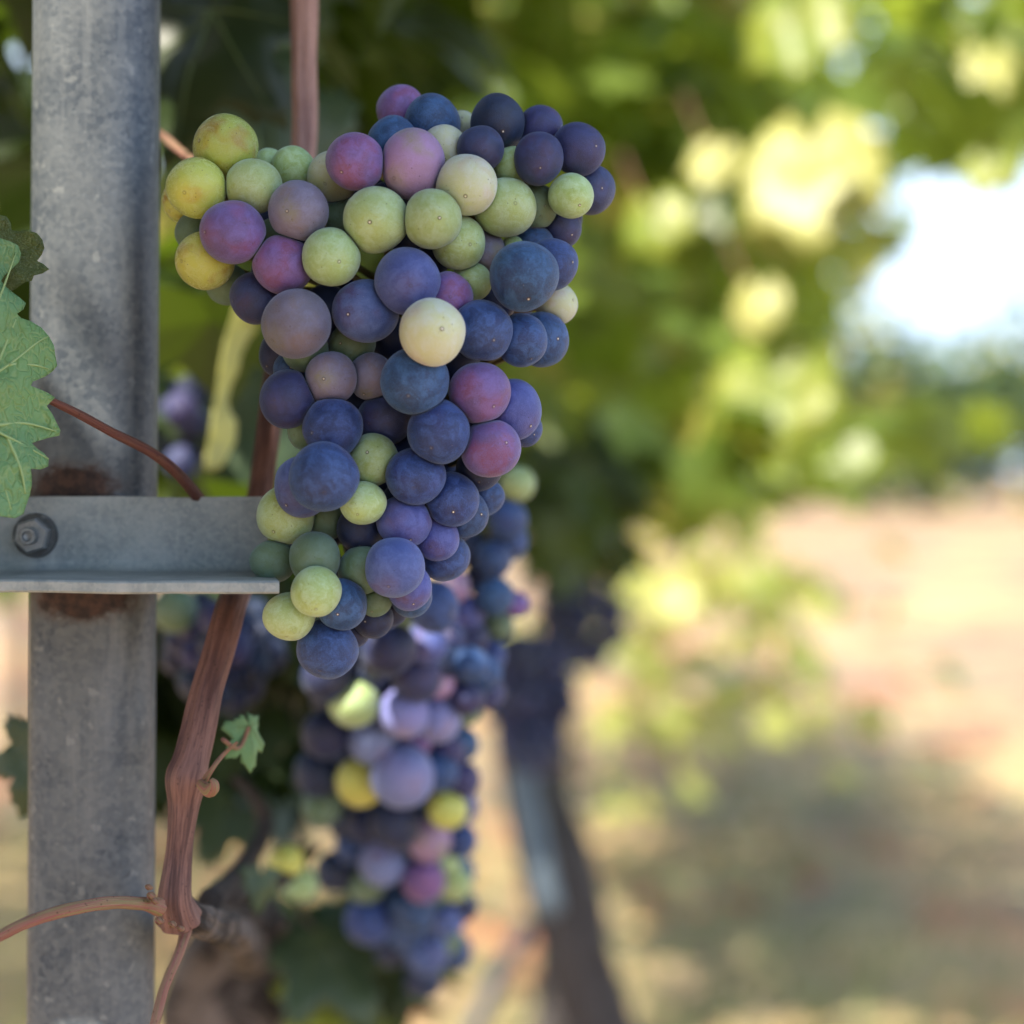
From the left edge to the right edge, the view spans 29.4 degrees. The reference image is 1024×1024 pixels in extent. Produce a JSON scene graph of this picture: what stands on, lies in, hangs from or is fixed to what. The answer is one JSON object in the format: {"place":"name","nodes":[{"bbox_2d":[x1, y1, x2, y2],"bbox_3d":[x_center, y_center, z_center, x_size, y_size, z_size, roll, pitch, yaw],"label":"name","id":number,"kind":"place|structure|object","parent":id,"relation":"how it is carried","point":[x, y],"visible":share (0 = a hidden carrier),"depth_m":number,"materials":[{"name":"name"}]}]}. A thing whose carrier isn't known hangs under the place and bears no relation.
{"place":"outdoors","nodes":[
{"label":"outdoors","id":0,"kind":"place"},
{"bbox_2d":[0,592,21,606],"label":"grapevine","id":1,"kind":"object","parent":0,"point":[11,598],"visible":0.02,"depth_m":4.04,"materials":[{"name":"green plant"}]},
{"bbox_2d":[155,575,319,851],"bbox_3d":[-0.100,0.077,0.748,0.126,0.134,0.234,0,1,-9],"label":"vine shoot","id":2,"kind":"object","parent":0,"point":[281,707],"visible":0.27,"depth_m":0.68,"materials":[{"name":"green plant"}]},
{"bbox_2d":[164,777,277,870],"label":"vine leaf","id":3,"kind":"object","parent":2,"relation":"attached to","point":[223,824],"visible":0.65,"depth_m":0.68,"materials":[{"name":"green plant"}]},
{"bbox_2d":[158,335,300,483],"bbox_3d":[-0.084,-0.037,0.674,0.077,0.081,0.027,-1,1,-37],"label":"vine leaf","id":4,"kind":"object","parent":2,"relation":"on","point":[236,466],"visible":0.15,"depth_m":0.67,"materials":[{"name":"green plant"}]},
{"bbox_2d":[294,580,481,998],"bbox_3d":[-0.038,0.096,0.623,0.058,0.159,0.224,0,1,0],"label":"grape bunch","id":5,"kind":"object","parent":2,"relation":"attached to","point":[387,778],"visible":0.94,"depth_m":0.59,"materials":[{"name":"purple food"}]},
{"bbox_2d":[278,891,468,1023],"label":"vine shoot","id":6,"kind":"object","parent":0,"point":[290,909],"visible":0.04,"depth_m":0.79,"materials":[{"name":"green plant"}]},
{"bbox_2d":[337,899,412,1023],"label":"vine leaf","id":7,"kind":"object","parent":6,"relation":"attached to","point":[395,1000],"visible":0.13,"depth_m":0.73,"materials":[{"name":"green plant"}]},
{"bbox_2d":[0,480,1023,1023],"bbox_3d":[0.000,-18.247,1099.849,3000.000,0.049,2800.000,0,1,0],"label":"ground","id":8,"kind":"structure","parent":0,"point":[952,584],"depth_m":5.55,"materials":[{"name":"soil"}]},
{"bbox_2d":[7,494,160,744],"bbox_3d":[-1.445,-0.038,6.252,2.116,1.806,1.454,0,1,0],"label":"grapevine","id":9,"kind":"object","parent":8,"relation":"on","point":[20,702],"depth_m":6.25,"materials":[{"name":"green plant"}]},
{"bbox_2d":[0,0,278,1023],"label":"metal post","id":10,"kind":"object","parent":8,"relation":"on","point":[102,544],"visible":0.91,"depth_m":0.44,"materials":[{"name":"metal"}]},
{"bbox_2d":[0,0,528,1023],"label":"grapevine","id":11,"kind":"object","parent":8,"relation":"on","point":[370,52],"visible":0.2,"depth_m":0.72,"materials":[{"name":"green plant"}]},
{"bbox_2d":[0,0,317,1023],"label":"vine cane","id":12,"kind":"object","parent":11,"relation":"attached to","point":[178,908],"visible":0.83,"depth_m":0.43,"materials":[{"name":"brown plant"}]},
{"bbox_2d":[0,714,28,818],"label":"vine leaf","id":13,"kind":"object","parent":12,"relation":"attached to","point":[14,759],"visible":0.34,"depth_m":0.52,"materials":[{"name":"green plant"}]},
{"bbox_2d":[0,238,204,517],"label":"vine leaf","id":14,"kind":"object","parent":12,"relation":"on","point":[27,359],"visible":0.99,"depth_m":0.40,"materials":[{"name":"green plant"}]},
{"bbox_2d":[0,215,48,290],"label":"vine leaf","id":15,"kind":"object","parent":14,"relation":"on","point":[28,266],"visible":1,"depth_m":0.41,"materials":[{"name":"green plant"}]},
{"bbox_2d":[160,130,192,158],"bbox_3d":[-0.084,-0.093,0.492,0.009,0.027,0.069,-1,1,-28],"label":"vine cane","id":16,"kind":"object","parent":12,"relation":"on","point":[172,144],"visible":0.41,"depth_m":0.50,"materials":[{"name":"beige plant"}]},
{"bbox_2d":[220,712,263,772],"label":"vine leaf","id":17,"kind":"object","parent":12,"relation":"attached to","point":[241,730],"visible":0.99,"depth_m":0.44,"materials":[{"name":"green plant"}]},
{"bbox_2d":[196,773,320,908],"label":"vine branch","id":18,"kind":"object","parent":12,"relation":"on","point":[226,889],"visible":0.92,"depth_m":0.58,"materials":[{"name":"brown plant"}]},
{"bbox_2d":[269,843,318,901],"bbox_3d":[-0.065,0.111,0.610,0.014,0.019,0.038,0,1,9],"label":"grape bunch","id":19,"kind":"object","parent":18,"relation":"on","point":[302,886],"visible":0.97,"depth_m":0.60,"materials":[{"name":"green food"}]},
{"bbox_2d":[239,863,281,914],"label":"vine leaf","id":20,"kind":"object","parent":12,"relation":"on","point":[260,887],"visible":1,"depth_m":0.56,"materials":[{"name":"green plant"}]},
{"bbox_2d":[162,84,615,678],"bbox_3d":[-0.025,-0.029,0.425,0.092,0.128,0.081,0,1,22],"label":"grape bunch","id":21,"kind":"object","parent":12,"relation":"hanging from","point":[396,468],"visible":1,"depth_m":0.40,"materials":[{"name":"food"}]},
{"bbox_2d":[158,375,207,478],"bbox_3d":[-0.115,-0.029,0.685,0.026,0.036,0.078,0,1,0],"label":"grape bunch","id":22,"kind":"object","parent":11,"relation":"attached to","point":[184,415],"visible":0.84,"depth_m":0.66,"materials":[{"name":"purple food"}]},
{"bbox_2d":[157,594,287,713],"bbox_3d":[-0.090,0.042,0.607,0.040,0.041,0.084,0,1,0],"label":"grape bunch","id":23,"kind":"object","parent":11,"relation":"attached to","point":[261,651],"visible":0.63,"depth_m":0.59,"materials":[{"name":"purple food"}]},
{"bbox_2d":[204,312,259,470],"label":"vine leaf","id":24,"kind":"object","parent":11,"relation":"attached to","point":[221,441],"visible":0.81,"depth_m":0.59,"materials":[{"name":"plant"}]},
{"bbox_2d":[160,0,321,171],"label":"vine leaf","id":25,"kind":"object","parent":11,"relation":"attached to","point":[216,59],"visible":0.75,"depth_m":0.56,"materials":[{"name":"green plant"}]},
{"bbox_2d":[218,46,361,193],"bbox_3d":[-0.069,-0.120,0.618,0.040,0.060,0.077,1,1,36],"label":"vine leaf","id":26,"kind":"object","parent":11,"relation":"attached to","point":[338,109],"visible":0.13,"depth_m":0.61,"materials":[{"name":"green plant"}]},
{"bbox_2d":[269,978,345,1023],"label":"vine leaf","id":27,"kind":"object","parent":11,"relation":"attached to","point":[325,1015],"visible":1,"depth_m":0.70,"materials":[{"name":"green plant"}]},
{"bbox_2d":[269,896,397,1023],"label":"vine leaf","id":28,"kind":"object","parent":11,"relation":"attached to","point":[332,962],"visible":0.81,"depth_m":0.70,"materials":[{"name":"green plant"}]},
{"bbox_2d":[443,466,535,715],"bbox_3d":[-0.008,0.022,0.583,0.030,0.072,0.064,0,1,0],"label":"grape bunch","id":29,"kind":"object","parent":11,"relation":"hanging from","point":[492,607],"visible":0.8,"depth_m":0.56,"materials":[{"name":"blue food"}]},
{"bbox_2d":[483,629,579,775],"bbox_3d":[0.019,0.132,1.351,0.081,0.104,0.071,-1,1,-39],"label":"grape bunch","id":30,"kind":"object","parent":11,"relation":"on","point":[537,708],"visible":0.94,"depth_m":1.33,"materials":[{"name":"blue food"}]},
{"bbox_2d":[533,582,629,670],"bbox_3d":[0.055,0.083,1.430,0.065,0.066,0.085,-1,1,-30],"label":"grape bunch","id":31,"kind":"object","parent":11,"relation":"on","point":[564,617],"visible":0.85,"depth_m":1.41,"materials":[{"name":"blue food"}]},
{"bbox_2d":[483,399,681,602],"bbox_3d":[0.049,-0.007,1.282,0.131,0.134,0.370,0,1,11],"label":"leaf","id":32,"kind":"object","parent":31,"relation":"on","point":[586,500],"visible":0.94,"depth_m":1.22,"materials":[{"name":"green plant"}]},
{"bbox_2d":[680,94,744,191],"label":"vine leaf","id":33,"kind":"object","parent":11,"relation":"on","point":[707,166],"visible":1,"depth_m":1.30,"materials":[{"name":"yellow plant"}]},
{"bbox_2d":[743,0,858,86],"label":"vine leaf","id":34,"kind":"object","parent":11,"relation":"on","point":[789,40],"visible":1,"depth_m":1.39,"materials":[{"name":"green"}]},
{"bbox_2d":[468,918,535,1023],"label":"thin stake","id":35,"kind":"object","parent":8,"relation":"on","point":[506,964],"visible":1,"depth_m":1.50,"materials":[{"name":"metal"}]},
{"bbox_2d":[0,688,1023,1023],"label":"weeds","id":36,"kind":"object","parent":8,"relation":"on","point":[818,980],"visible":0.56,"depth_m":4.37,"materials":[{"name":"plant"}]},
{"bbox_2d":[502,759,561,918],"bbox_3d":[0.014,0.230,1.409,0.022,0.115,0.068,-1,1,-28],"label":"vine stake","id":37,"kind":"object","parent":8,"relation":"on","point":[535,852],"visible":0.84,"depth_m":1.40,"materials":[{"name":"metal"}]},
{"bbox_2d":[155,646,1023,1023],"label":"fallen leaves","id":38,"kind":"object","parent":8,"relation":"on","point":[811,882],"visible":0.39,"depth_m":5.11,"materials":[{"name":"beige plant"}]},
{"bbox_2d":[159,0,1023,1023],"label":"grapevine","id":39,"kind":"object","parent":8,"relation":"on","point":[621,88],"visible":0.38,"depth_m":1.60,"materials":[{"name":"green plant"}]},
{"bbox_2d":[708,312,844,466],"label":"vine leaf","id":40,"kind":"object","parent":39,"relation":"on","point":[800,378],"visible":0.98,"depth_m":1.34,"materials":[{"name":"green"}]},
{"bbox_2d":[725,238,788,342],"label":"vine leaf","id":41,"kind":"object","parent":40,"relation":"on","point":[762,312],"visible":1,"depth_m":1.40,"materials":[{"name":"yellow plant"}]},
{"bbox_2d":[740,94,891,257],"bbox_3d":[0.233,-0.262,1.500,0.118,0.139,0.057,1,1,38],"label":"vine leaf","id":42,"kind":"object","parent":39,"relation":"attached to","point":[803,195],"visible":1,"depth_m":1.50,"materials":[{"name":"yellow plant"}]},
{"bbox_2d":[952,139,1023,201],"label":"vine leaf","id":43,"kind":"object","parent":39,"relation":"on","point":[985,171],"visible":0.93,"depth_m":1.60,"materials":[{"name":"green"}]},
{"bbox_2d":[950,11,1018,100],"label":"vine leaf","id":44,"kind":"object","parent":43,"relation":"on","point":[996,65],"visible":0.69,"depth_m":1.60,"materials":[{"name":"yellow plant"}]},
{"bbox_2d":[466,0,1021,1023],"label":"grapevine","id":45,"kind":"object","parent":8,"relation":"on","point":[544,1010],"visible":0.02,"depth_m":3.15,"materials":[{"name":"green plant"}]},
{"bbox_2d":[621,152,698,265],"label":"vine leaf","id":46,"kind":"object","parent":45,"relation":"attached to","point":[650,231],"visible":1,"depth_m":1.20,"materials":[{"name":"green"}]},
{"bbox_2d":[513,510,964,819],"bbox_3d":[0.355,0.252,3.033,0.840,0.534,0.901,0,1,0],"label":"vine shoot","id":47,"kind":"object","parent":45,"relation":"attached to","point":[678,713],"visible":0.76,"depth_m":2.99,"materials":[{"name":"green plant"}]},
{"bbox_2d":[641,530,704,628],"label":"vine leaf","id":48,"kind":"object","parent":47,"relation":"attached to","point":[679,601],"visible":1,"depth_m":2.59,"materials":[{"name":"yellow plant"}]},
{"bbox_2d":[724,524,782,613],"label":"vine leaf","id":49,"kind":"object","parent":47,"relation":"attached to","point":[766,571],"visible":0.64,"depth_m":2.79,"materials":[{"name":"yellow plant"}]},
{"bbox_2d":[785,348,850,506],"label":"tree","id":50,"kind":"object","parent":8,"relation":"on","point":[808,501],"depth_m":56.60,"materials":[{"name":"green plant"}]},
{"bbox_2d":[819,290,928,512],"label":"tree","id":51,"kind":"object","parent":8,"relation":"on","point":[860,370],"visible":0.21,"depth_m":52.96,"materials":[{"name":"green plant"}]},
{"bbox_2d":[852,320,999,512],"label":"tree","id":52,"kind":"object","parent":8,"relation":"on","point":[947,381],"visible":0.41,"depth_m":52.83,"materials":[{"name":"green plant"}]},
{"bbox_2d":[894,324,986,508],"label":"tree","id":53,"kind":"object","parent":8,"relation":"on","point":[952,358],"visible":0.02,"depth_m":60.55,"materials":[{"name":"green plant"}]},
{"bbox_2d":[961,236,1023,511],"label":"tree","id":54,"kind":"object","parent":8,"relation":"on","point":[1006,379],"visible":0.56,"depth_m":53.88,"materials":[{"name":"green plant"}]},
{"bbox_2d":[10,5,1023,478],"label":"sky","id":55,"kind":"structure","parent":0,"point":[964,244],"materials":[{"name":"white"}]},
{"bbox_2d":[469,89,984,510],"bbox_3d":[0.163,0.003,4.395,1.806,1.786,1.404,0,1,0],"label":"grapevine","id":56,"kind":"object","parent":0,"point":[903,459],"visible":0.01,"depth_m":4.26,"materials":[{"name":"green plant"}]},
{"bbox_2d":[785,500,800,511],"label":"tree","id":57,"kind":"object","parent":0,"point":[791,508],"depth_m":54.59,"materials":[{"name":"green plant"}]}
]}

